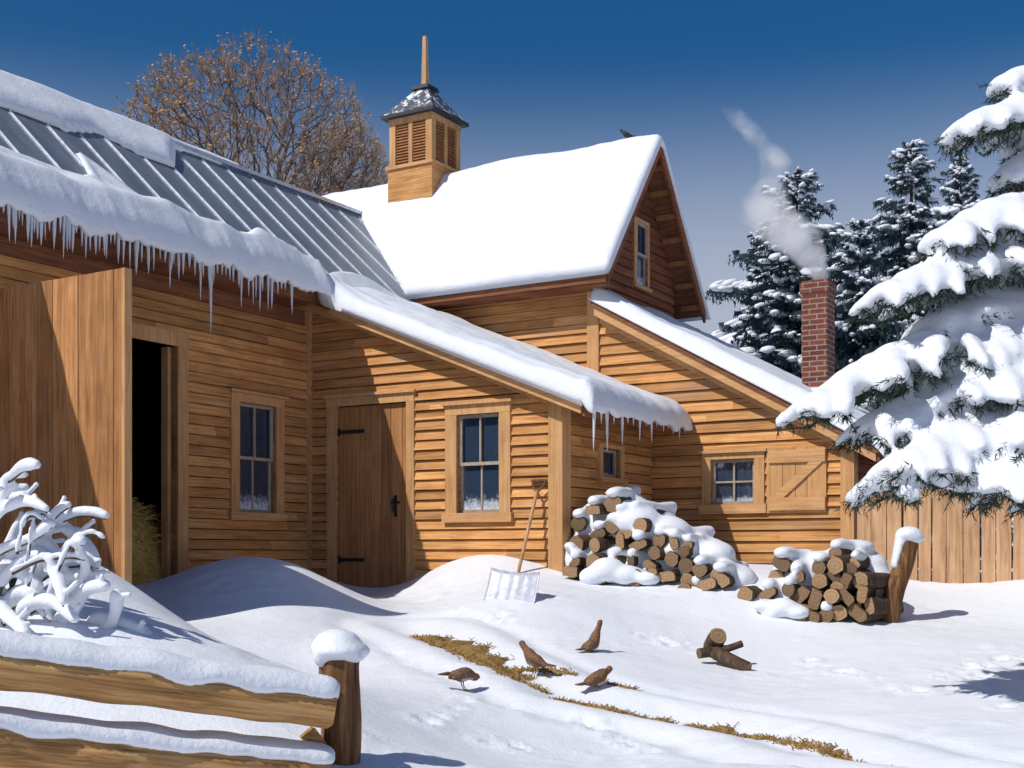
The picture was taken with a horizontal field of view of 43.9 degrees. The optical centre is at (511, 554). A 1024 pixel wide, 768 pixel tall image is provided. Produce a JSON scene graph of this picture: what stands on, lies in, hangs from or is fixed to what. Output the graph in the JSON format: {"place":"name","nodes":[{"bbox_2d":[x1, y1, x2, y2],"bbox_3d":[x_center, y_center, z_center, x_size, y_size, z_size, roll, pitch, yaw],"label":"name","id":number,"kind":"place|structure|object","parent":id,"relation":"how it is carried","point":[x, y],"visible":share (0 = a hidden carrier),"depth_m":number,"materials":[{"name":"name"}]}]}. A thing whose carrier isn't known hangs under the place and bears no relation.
{"place":"outdoors","nodes":[
{"label":"outdoors","id":0,"kind":"place"},
{"bbox_2d":[0,555,1023,767],"bbox_3d":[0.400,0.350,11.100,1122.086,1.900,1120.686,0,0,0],"label":"snowy ground","id":1,"kind":"structure","parent":0,"point":[933,677],"depth_m":9.91,"materials":[{"name":"white snow"}]},
{"bbox_2d":[0,457,152,634],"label":"snowy bush","id":2,"kind":"object","parent":1,"relation":"on","point":[68,590],"visible":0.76,"depth_m":7.18,"materials":[{"name":"white snow"}]},
{"bbox_2d":[132,497,167,584],"bbox_3d":[-4.473,0.424,13.976,1.254,2.272,2.364,0,0,31],"label":"straw heap","id":3,"kind":"object","parent":1,"relation":"on","point":[146,548],"visible":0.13,"depth_m":13.99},
{"bbox_2d":[0,629,369,767],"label":"split rail fence","id":4,"kind":"object","parent":1,"relation":"on","point":[327,699],"visible":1,"depth_m":5.42,"materials":[{"name":"brown wood"}]},
{"bbox_2d":[112,29,388,195],"bbox_3d":[-6.235,-5.925,30.056,7.030,12.459,6.997,0,0,-39],"label":"bare tree","id":5,"kind":"object","parent":1,"relation":"on","point":[235,121],"visible":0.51,"depth_m":28.75,"materials":[{"name":"brown plant"}]},
{"bbox_2d":[290,109,388,195],"bbox_3d":[-4.439,-5.674,33.016,2.861,11.953,2.970,0,0,28],"label":"bare tree","id":6,"kind":"object","parent":1,"relation":"on","point":[367,175],"visible":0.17,"depth_m":32.54,"materials":[{"name":"brown plant"}]},
{"bbox_2d":[0,70,692,587],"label":"timber barn","id":7,"kind":"structure","parent":1,"relation":"on","point":[210,356],"depth_m":14.62,"materials":[{"name":"brown wood"}]},
{"bbox_2d":[0,267,131,583],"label":"barn door","id":8,"kind":"structure","parent":7,"relation":"in","point":[66,343],"depth_m":11.21,"materials":[{"name":"brown wood"}]},
{"bbox_2d":[223,388,288,521],"bbox_3d":[-3.071,-1.171,15.197,0.185,1.526,0.990,0,0,31],"label":"window","id":9,"kind":"structure","parent":7,"relation":"in","point":[253,436],"depth_m":15.24,"materials":[{"name":"brown wood"}]},
{"bbox_2d":[338,403,405,587],"bbox_3d":[-1.713,-0.587,15.471,1.067,2.474,0.122,0,0,31],"label":"plank door","id":10,"kind":"structure","parent":7,"relation":"in","point":[372,438],"depth_m":15.49,"materials":[{"name":"brown wood"}]},
{"bbox_2d":[441,398,515,522],"bbox_3d":[-0.377,-1.073,14.685,0.958,1.396,0.185,0,0,31],"label":"window","id":11,"kind":"structure","parent":7,"relation":"in","point":[484,439],"depth_m":14.72,"materials":[{"name":"brown wood"}]},
{"bbox_2d":[595,443,627,484],"bbox_3d":[1.148,-1.082,15.161,0.175,0.457,0.717,0,0,31],"label":"window","id":12,"kind":"structure","parent":7,"relation":"in","point":[605,471],"depth_m":15.24,"materials":[{"name":"brown wood"}]},
{"bbox_2d":[438,667,479,690],"bbox_3d":[-0.370,0.881,9.014,0.319,0.166,0.102,0,0,-25],"label":"game bird","id":13,"kind":"object","parent":1,"relation":"on","point":[462,674],"visible":1,"depth_m":8.98},
{"bbox_2d":[302,36,710,559],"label":"gabled barn","id":14,"kind":"structure","parent":1,"relation":"on","point":[534,250],"depth_m":17.63,"materials":[{"name":"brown wood"}]},
{"bbox_2d":[619,129,635,137],"bbox_3d":[1.623,-5.869,17.692,0.260,0.125,0.072,0,0,0],"label":"crow","id":15,"kind":"object","parent":14,"relation":"on","point":[626,134],"visible":1,"depth_m":17.67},
{"bbox_2d":[631,216,652,292],"bbox_3d":[1.760,-4.167,17.675,0.175,0.974,0.558,0,0,31],"label":"window","id":16,"kind":"structure","parent":14,"relation":"in","point":[639,275],"depth_m":17.72,"materials":[{"name":"brown wood"}]},
{"bbox_2d":[484,479,547,602],"bbox_3d":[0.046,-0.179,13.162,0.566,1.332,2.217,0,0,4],"label":"snow shovel","id":17,"kind":"object","parent":1,"relation":"on","point":[508,585],"visible":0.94,"depth_m":12.47,"materials":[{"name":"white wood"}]},
{"bbox_2d":[519,640,555,676],"bbox_3d":[0.189,0.807,9.732,0.324,0.291,0.136,0,0,36],"label":"game bird","id":18,"kind":"object","parent":1,"relation":"on","point":[533,659],"visible":1,"depth_m":9.71},
{"bbox_2d":[562,566,586,577],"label":"firewood log","id":19,"kind":"object","parent":1,"relation":"on","point":[570,571],"visible":0.5,"depth_m":13.75,"materials":[{"name":"brown wood"}]},
{"bbox_2d":[569,557,585,566],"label":"firewood log","id":20,"kind":"object","parent":19,"relation":"on","point":[578,562],"visible":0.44,"depth_m":13.74,"materials":[{"name":"brown wood"}]},
{"bbox_2d":[569,534,591,549],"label":"firewood log","id":21,"kind":"object","parent":20,"relation":"on","point":[581,542],"visible":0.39,"depth_m":13.83,"materials":[{"name":"brown wood"}]},
{"bbox_2d":[571,517,588,531],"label":"firewood log","id":22,"kind":"object","parent":21,"relation":"on","point":[580,524],"visible":0.48,"depth_m":13.96,"materials":[{"name":"brown wood"}]},
{"bbox_2d":[575,620,602,651],"bbox_3d":[0.657,0.683,10.671,0.284,0.269,0.104,0,0,-39],"label":"game bird","id":23,"kind":"object","parent":1,"relation":"on","point":[591,643],"visible":1,"depth_m":10.66},
{"bbox_2d":[575,666,612,687],"bbox_3d":[0.609,0.901,9.312,0.326,0.164,0.108,0,0,-33],"label":"game bird","id":24,"kind":"object","parent":1,"relation":"on","point":[596,678],"visible":1,"depth_m":9.28},
{"bbox_2d":[643,559,661,568],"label":"firewood log","id":25,"kind":"object","parent":1,"relation":"on","point":[648,563],"visible":0.42,"depth_m":13.46,"materials":[{"name":"brown wood"}]},
{"bbox_2d":[648,546,665,559],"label":"firewood log","id":26,"kind":"object","parent":25,"relation":"on","point":[656,552],"visible":0.48,"depth_m":13.45,"materials":[{"name":"brown wood"}]},
{"bbox_2d":[653,534,668,547],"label":"firewood log","id":27,"kind":"object","parent":26,"relation":"on","point":[661,540],"visible":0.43,"depth_m":13.48,"materials":[{"name":"brown wood"}]},
{"bbox_2d":[647,567,662,575],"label":"firewood log","id":28,"kind":"object","parent":1,"relation":"on","point":[655,571],"visible":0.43,"depth_m":13.34,"materials":[{"name":"brown wood"}]},
{"bbox_2d":[659,569,680,581],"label":"firewood log","id":29,"kind":"object","parent":1,"relation":"on","point":[671,575],"visible":0.65,"depth_m":13.33,"materials":[{"name":"brown wood"}]},
{"bbox_2d":[664,551,680,566],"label":"firewood log","id":30,"kind":"object","parent":29,"relation":"on","point":[672,559],"visible":0.44,"depth_m":13.39,"materials":[{"name":"brown wood"}]},
{"bbox_2d":[669,536,679,549],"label":"firewood log","id":31,"kind":"object","parent":30,"relation":"on","point":[674,543],"visible":0.43,"depth_m":13.35,"materials":[{"name":"brown wood"}]},
{"bbox_2d":[678,583,691,588],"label":"firewood log","id":32,"kind":"object","parent":1,"relation":"on","point":[686,585],"visible":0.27,"depth_m":13.15,"materials":[{"name":"brown wood"}]},
{"bbox_2d":[680,572,694,585],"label":"firewood log","id":33,"kind":"object","parent":32,"relation":"on","point":[686,577],"visible":0.34,"depth_m":13.24,"materials":[{"name":"brown wood"}]},
{"bbox_2d":[678,557,694,572],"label":"firewood log","id":34,"kind":"object","parent":33,"relation":"on","point":[686,564],"visible":0.42,"depth_m":13.25,"materials":[{"name":"brown wood"}]},
{"bbox_2d":[678,546,692,556],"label":"firewood log","id":35,"kind":"object","parent":34,"relation":"on","point":[685,551],"visible":0.52,"depth_m":13.29,"materials":[{"name":"brown wood"}]},
{"bbox_2d":[683,541,694,548],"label":"firewood log","id":36,"kind":"object","parent":35,"relation":"on","point":[690,544],"visible":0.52,"depth_m":13.30,"materials":[{"name":"brown wood"}]},
{"bbox_2d":[692,564,712,576],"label":"firewood log","id":37,"kind":"object","parent":33,"relation":"on","point":[701,570],"visible":0.54,"depth_m":13.12,"materials":[{"name":"brown wood"}]},
{"bbox_2d":[698,577,720,590],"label":"firewood log","id":38,"kind":"object","parent":1,"relation":"on","point":[708,584],"visible":0.44,"depth_m":13.02,"materials":[{"name":"brown wood"}]},
{"bbox_2d":[710,569,734,587],"bbox_3d":[2.272,0.247,13.291,0.212,0.210,0.700,0,0,25],"label":"firewood log","id":39,"kind":"object","parent":38,"relation":"on","point":[725,580],"visible":0.59,"depth_m":12.98,"materials":[{"name":"brown wood"}]},
{"bbox_2d":[696,645,725,658],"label":"firewood log","id":40,"kind":"object","parent":1,"relation":"on","point":[704,652],"visible":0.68,"depth_m":10.85,"materials":[{"name":"brown wood"}]},
{"bbox_2d":[703,628,725,647],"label":"firewood log","id":41,"kind":"object","parent":40,"relation":"on","point":[716,636],"visible":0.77,"depth_m":10.89,"materials":[{"name":"brown wood"}]},
{"bbox_2d":[710,646,751,670],"bbox_3d":[1.853,0.900,10.748,0.360,0.241,0.129,0,0,35],"label":"firewood log","id":42,"kind":"object","parent":1,"relation":"on","point":[725,657],"visible":0.89,"depth_m":10.71,"materials":[{"name":"brown wood"}]},
{"bbox_2d":[721,640,743,651],"bbox_3d":[1.869,0.798,10.870,0.228,0.129,0.064,0,0,-5],"label":"stick","id":43,"kind":"object","parent":42,"relation":"on","point":[733,646],"visible":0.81,"depth_m":10.85,"materials":[{"name":"brown wood"}]},
{"bbox_2d":[711,228,780,334],"bbox_3d":[5.909,-3.601,29.949,3.954,8.202,4.252,0,0,0],"label":"snowy fir","id":44,"kind":"object","parent":1,"relation":"on","point":[736,324],"visible":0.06,"depth_m":29.97,"materials":[{"name":"green plant"}]},
{"bbox_2d":[589,279,907,564],"bbox_3d":[3.512,-1.497,16.843,3.835,4.194,3.480,0,0,31],"label":"lean to annex","id":45,"kind":"object","parent":1,"relation":"on","point":[762,496],"visible":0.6,"depth_m":15.67,"materials":[{"name":"brown wood"}]},
{"bbox_2d":[698,448,766,513],"bbox_3d":[2.834,-0.894,15.789,0.878,0.780,0.585,0,0,31],"label":"window","id":46,"kind":"structure","parent":45,"relation":"in","point":[744,479],"depth_m":15.68,"materials":[{"name":"brown wood"}]},
{"bbox_2d":[737,585,762,600],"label":"firewood log","id":47,"kind":"object","parent":1,"relation":"on","point":[749,593],"visible":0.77,"depth_m":12.77,"materials":[{"name":"brown wood"}]},
{"bbox_2d":[759,587,778,598],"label":"firewood log","id":48,"kind":"object","parent":1,"relation":"on","point":[771,593],"visible":0.69,"depth_m":12.50,"materials":[{"name":"brown wood"}]},
{"bbox_2d":[768,570,784,577],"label":"firewood log","id":49,"kind":"object","parent":48,"relation":"on","point":[776,574],"visible":0.27,"depth_m":12.64,"materials":[{"name":"brown wood"}]},
{"bbox_2d":[806,610,821,622],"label":"firewood log","id":50,"kind":"object","parent":1,"relation":"on","point":[815,616],"visible":0.44,"depth_m":12.26,"materials":[{"name":"brown wood"}]},
{"bbox_2d":[800,603,818,611],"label":"firewood log","id":51,"kind":"object","parent":50,"relation":"on","point":[806,606],"visible":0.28,"depth_m":12.35,"materials":[{"name":"brown wood"}]},
{"bbox_2d":[791,586,812,603],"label":"firewood log","id":52,"kind":"object","parent":51,"relation":"on","point":[802,594],"visible":0.45,"depth_m":12.40,"materials":[{"name":"brown wood"}]},
{"bbox_2d":[781,584,800,596],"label":"firewood log","id":53,"kind":"object","parent":52,"relation":"on","point":[790,590],"visible":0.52,"depth_m":12.41,"materials":[{"name":"brown wood"}]},
{"bbox_2d":[789,571,805,583],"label":"firewood log","id":54,"kind":"object","parent":53,"relation":"on","point":[801,575],"visible":0.43,"depth_m":12.46,"materials":[{"name":"brown wood"}]},
{"bbox_2d":[771,556,792,572],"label":"firewood log","id":55,"kind":"object","parent":54,"relation":"on","point":[782,564],"visible":0.53,"depth_m":12.54,"materials":[{"name":"brown wood"}]},
{"bbox_2d":[808,587,827,609],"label":"firewood log","id":56,"kind":"object","parent":50,"relation":"on","point":[816,599],"visible":0.62,"depth_m":12.29,"materials":[{"name":"brown wood"}]},
{"bbox_2d":[812,573,832,588],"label":"firewood log","id":57,"kind":"object","parent":56,"relation":"on","point":[821,580],"visible":0.64,"depth_m":12.32,"materials":[{"name":"brown wood"}]},
{"bbox_2d":[812,561,828,573],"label":"firewood log","id":58,"kind":"object","parent":57,"relation":"on","point":[819,567],"visible":0.36,"depth_m":12.48,"materials":[{"name":"brown wood"}]},
{"bbox_2d":[704,166,932,528],"bbox_3d":[5.898,-3.767,26.920,7.673,8.874,8.444,0,0,0],"label":"snowy fir","id":59,"kind":"object","parent":1,"relation":"on","point":[771,318],"visible":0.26,"depth_m":26.46,"materials":[{"name":"green plant"}]},
{"bbox_2d":[819,610,833,622],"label":"firewood log","id":60,"kind":"object","parent":1,"relation":"on","point":[827,616],"visible":0.59,"depth_m":12.24,"materials":[{"name":"brown wood"}]},
{"bbox_2d":[832,602,847,620],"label":"firewood log","id":61,"kind":"object","parent":1,"relation":"on","point":[840,611],"visible":0.66,"depth_m":12.24,"materials":[{"name":"brown wood"}]},
{"bbox_2d":[823,588,843,603],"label":"firewood log","id":62,"kind":"object","parent":61,"relation":"on","point":[832,596],"visible":0.65,"depth_m":12.21,"materials":[{"name":"brown wood"}]},
{"bbox_2d":[847,602,883,621],"bbox_3d":[3.458,0.554,12.342,0.224,0.194,0.437,0,0,44],"label":"firewood log","id":63,"kind":"object","parent":1,"relation":"on","point":[857,611],"visible":0.7,"depth_m":12.19,"materials":[{"name":"brown wood"}]},
{"bbox_2d":[840,587,856,606],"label":"firewood log","id":64,"kind":"object","parent":63,"relation":"on","point":[848,598],"visible":0.68,"depth_m":12.20,"materials":[{"name":"brown wood"}]},
{"bbox_2d":[830,580,857,595],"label":"firewood log","id":65,"kind":"object","parent":64,"relation":"on","point":[837,584],"visible":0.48,"depth_m":12.30,"materials":[{"name":"brown wood"}]},
{"bbox_2d":[828,570,842,581],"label":"firewood log","id":66,"kind":"object","parent":65,"relation":"on","point":[833,578],"visible":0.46,"depth_m":12.32,"materials":[{"name":"brown wood"}]},
{"bbox_2d":[827,554,869,574],"bbox_3d":[3.313,0.091,12.485,0.180,0.216,0.550,0,0,44],"label":"firewood log","id":67,"kind":"object","parent":66,"relation":"on","point":[836,564],"visible":0.62,"depth_m":12.30,"materials":[{"name":"brown wood"}]},
{"bbox_2d":[840,569,871,588],"bbox_3d":[3.366,0.243,12.399,0.145,0.197,0.484,0,0,40],"label":"firewood log","id":68,"kind":"object","parent":64,"relation":"on","point":[846,581],"visible":0.52,"depth_m":12.22,"materials":[{"name":"brown wood"}]},
{"bbox_2d":[843,562,864,573],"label":"firewood log","id":69,"kind":"object","parent":68,"relation":"on","point":[851,567],"visible":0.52,"depth_m":12.26,"materials":[{"name":"brown wood"}]},
{"bbox_2d":[829,548,852,558],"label":"firewood log","id":70,"kind":"object","parent":69,"relation":"on","point":[837,551],"visible":0.42,"depth_m":12.47,"materials":[{"name":"brown wood"}]},
{"bbox_2d":[850,557,868,568],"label":"firewood log","id":71,"kind":"object","parent":69,"relation":"on","point":[859,564],"visible":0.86,"depth_m":12.27,"materials":[{"name":"brown wood"}]},
{"bbox_2d":[857,585,875,602],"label":"firewood log","id":72,"kind":"object","parent":63,"relation":"on","point":[864,592],"visible":0.71,"depth_m":12.13,"materials":[{"name":"brown wood"}]},
{"bbox_2d":[853,571,889,588],"bbox_3d":[3.526,0.251,12.374,0.169,0.183,0.537,0,0,44],"label":"firewood log","id":73,"kind":"object","parent":72,"relation":"on","point":[876,580],"visible":0.87,"depth_m":12.22,"materials":[{"name":"brown wood"}]},
{"bbox_2d":[864,597,903,614],"bbox_3d":[3.621,0.497,12.351,0.118,0.188,0.590,0,0,44],"label":"firewood log","id":74,"kind":"object","parent":63,"relation":"on","point":[877,605],"visible":0.73,"depth_m":12.18,"materials":[{"name":"brown wood"}]},
{"bbox_2d":[790,218,981,559],"bbox_3d":[7.036,-2.977,24.945,4.929,7.262,4.173,0,0,0],"label":"snowy fir","id":75,"kind":"object","parent":1,"relation":"on","point":[851,345],"visible":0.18,"depth_m":24.75,"materials":[{"name":"green plant"}]},
{"bbox_2d":[771,65,1023,525],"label":"snowy spruce","id":76,"kind":"object","parent":1,"relation":"on","point":[954,415],"visible":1,"depth_m":8.44,"materials":[{"name":"white plant"}]},
{"bbox_2d":[880,526,924,622],"bbox_3d":[3.791,0.274,12.457,0.523,1.108,0.251,0,0,-12],"label":"leaning post","id":77,"kind":"object","parent":1,"relation":"on","point":[908,539],"visible":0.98,"depth_m":12.38,"materials":[{"name":"brown wood"}]},
{"bbox_2d":[854,139,981,520],"bbox_3d":[9.072,-4.497,28.697,6.591,9.994,7.289,0,0,0],"label":"snowy fir","id":78,"kind":"object","parent":1,"relation":"on","point":[907,230],"visible":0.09,"depth_m":28.72,"materials":[{"name":"green plant"}]},
{"bbox_2d":[857,488,1023,582],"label":"board fence","id":79,"kind":"object","parent":1,"relation":"on","point":[883,525],"visible":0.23,"depth_m":14.08,"materials":[{"name":"brown wood"}]},
{"bbox_2d":[939,156,981,209],"bbox_3d":[11.203,-4.782,32.032,6.514,10.563,6.431,0,0,0],"label":"snowy fir","id":80,"kind":"object","parent":1,"relation":"on","point":[966,195],"visible":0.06,"depth_m":31.88,"materials":[{"name":"green plant"}]},
{"bbox_2d":[980,516,1012,559],"bbox_3d":[10.597,-3.295,26.065,5.167,7.589,6.057,0,0,-32],"label":"snowy fir","id":81,"kind":"object","parent":1,"relation":"on","point":[1012,535],"visible":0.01,"depth_m":25.11,"materials":[{"name":"green plant"}]},
{"bbox_2d":[0,0,1023,333],"label":"sky","id":82,"kind":"structure","parent":0,"point":[740,95],"materials":[{"name":"blue"}]},
{"bbox_2d":[408,633,892,765],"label":"dry grass","id":83,"kind":"structure","parent":0,"point":[469,652],"depth_m":9.48,"materials":[{"name":"brown plant"}]},
{"bbox_2d":[564,485,756,585],"bbox_3d":[1.605,-0.144,13.886,2.220,1.289,1.392,0,0,22],"label":"snow blanket","id":84,"kind":"object","parent":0,"point":[718,555],"visible":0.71,"depth_m":13.54,"materials":[{"name":"white snow"}]},
{"bbox_2d":[585,505,610,514],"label":"firewood log","id":85,"kind":"object","parent":84,"relation":"on","point":[595,509],"visible":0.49,"depth_m":13.85,"materials":[{"name":"brown wood"}]},
{"bbox_2d":[629,569,641,586],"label":"firewood log","id":86,"kind":"object","parent":84,"relation":"on","point":[635,584],"visible":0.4,"depth_m":13.40,"materials":[{"name":"brown wood"}]},
{"bbox_2d":[627,555,638,565],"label":"firewood log","id":87,"kind":"object","parent":86,"relation":"on","point":[632,560],"visible":0.46,"depth_m":13.48,"materials":[{"name":"brown wood"}]},
{"bbox_2d":[633,518,652,531],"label":"firewood log","id":88,"kind":"object","parent":84,"relation":"on","point":[644,524],"visible":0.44,"depth_m":13.57,"materials":[{"name":"brown wood"}]},
{"bbox_2d":[656,509,665,514],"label":"firewood log","id":89,"kind":"object","parent":88,"relation":"on","point":[660,511],"visible":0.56,"depth_m":14.02,"materials":[{"name":"brown wood"}]},
{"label":"firewood log","id":90,"kind":"object","parent":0,"visible":0},
{"bbox_2d":[615,555,626,563],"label":"firewood log","id":91,"kind":"object","parent":90,"relation":"on","point":[622,559],"visible":0.15,"depth_m":13.67,"materials":[{"name":"brown wood"}]},
{"bbox_2d":[629,539,651,550],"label":"firewood log","id":92,"kind":"object","parent":91,"relation":"on","point":[639,544],"visible":0.58,"depth_m":13.51,"materials":[{"name":"brown wood"}]},
{"bbox_2d":[617,529,632,538],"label":"firewood log","id":93,"kind":"object","parent":92,"relation":"on","point":[627,534],"visible":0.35,"depth_m":13.67,"materials":[{"name":"brown wood"}]},
{"bbox_2d":[616,532,634,549],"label":"firewood log","id":94,"kind":"object","parent":92,"relation":"on","point":[622,543],"visible":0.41,"depth_m":13.70,"materials":[{"name":"brown wood"}]},
{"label":"firewood log","id":95,"kind":"object","parent":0,"visible":0},
{"bbox_2d":[586,553,607,566],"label":"firewood log","id":96,"kind":"object","parent":95,"relation":"on","point":[591,559],"visible":0.34,"depth_m":13.63,"materials":[{"name":"brown wood"}]},
{"bbox_2d":[589,536,615,552],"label":"firewood log","id":97,"kind":"object","parent":96,"relation":"on","point":[598,544],"visible":0.45,"depth_m":13.79,"materials":[{"name":"brown wood"}]},
{"bbox_2d":[590,528,610,538],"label":"firewood log","id":98,"kind":"object","parent":97,"relation":"on","point":[602,532],"visible":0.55,"depth_m":13.84,"materials":[{"name":"brown wood"}]},
{"bbox_2d":[605,521,618,533],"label":"firewood log","id":99,"kind":"object","parent":97,"relation":"on","point":[611,528],"visible":0.38,"depth_m":13.76,"materials":[{"name":"brown wood"}]},
{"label":"firewood log","id":100,"kind":"object","parent":99,"relation":"on","visible":0},
{"bbox_2d":[603,496,631,511],"bbox_3d":[1.195,-0.573,13.996,0.209,0.229,0.578,0,0,23],"label":"firewood log","id":101,"kind":"object","parent":100,"relation":"on","point":[610,503],"visible":0.59,"depth_m":13.74,"materials":[{"name":"brown wood"}]},
{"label":"firewood log","id":102,"kind":"object","parent":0,"visible":0},
{"bbox_2d":[754,538,890,618],"bbox_3d":[3.111,0.244,12.705,1.484,0.814,0.967,0,0,0],"label":"snow blanket","id":103,"kind":"object","parent":102,"relation":"on","point":[780,605],"visible":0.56,"depth_m":12.51,"materials":[{"name":"white snow"}]}
]}

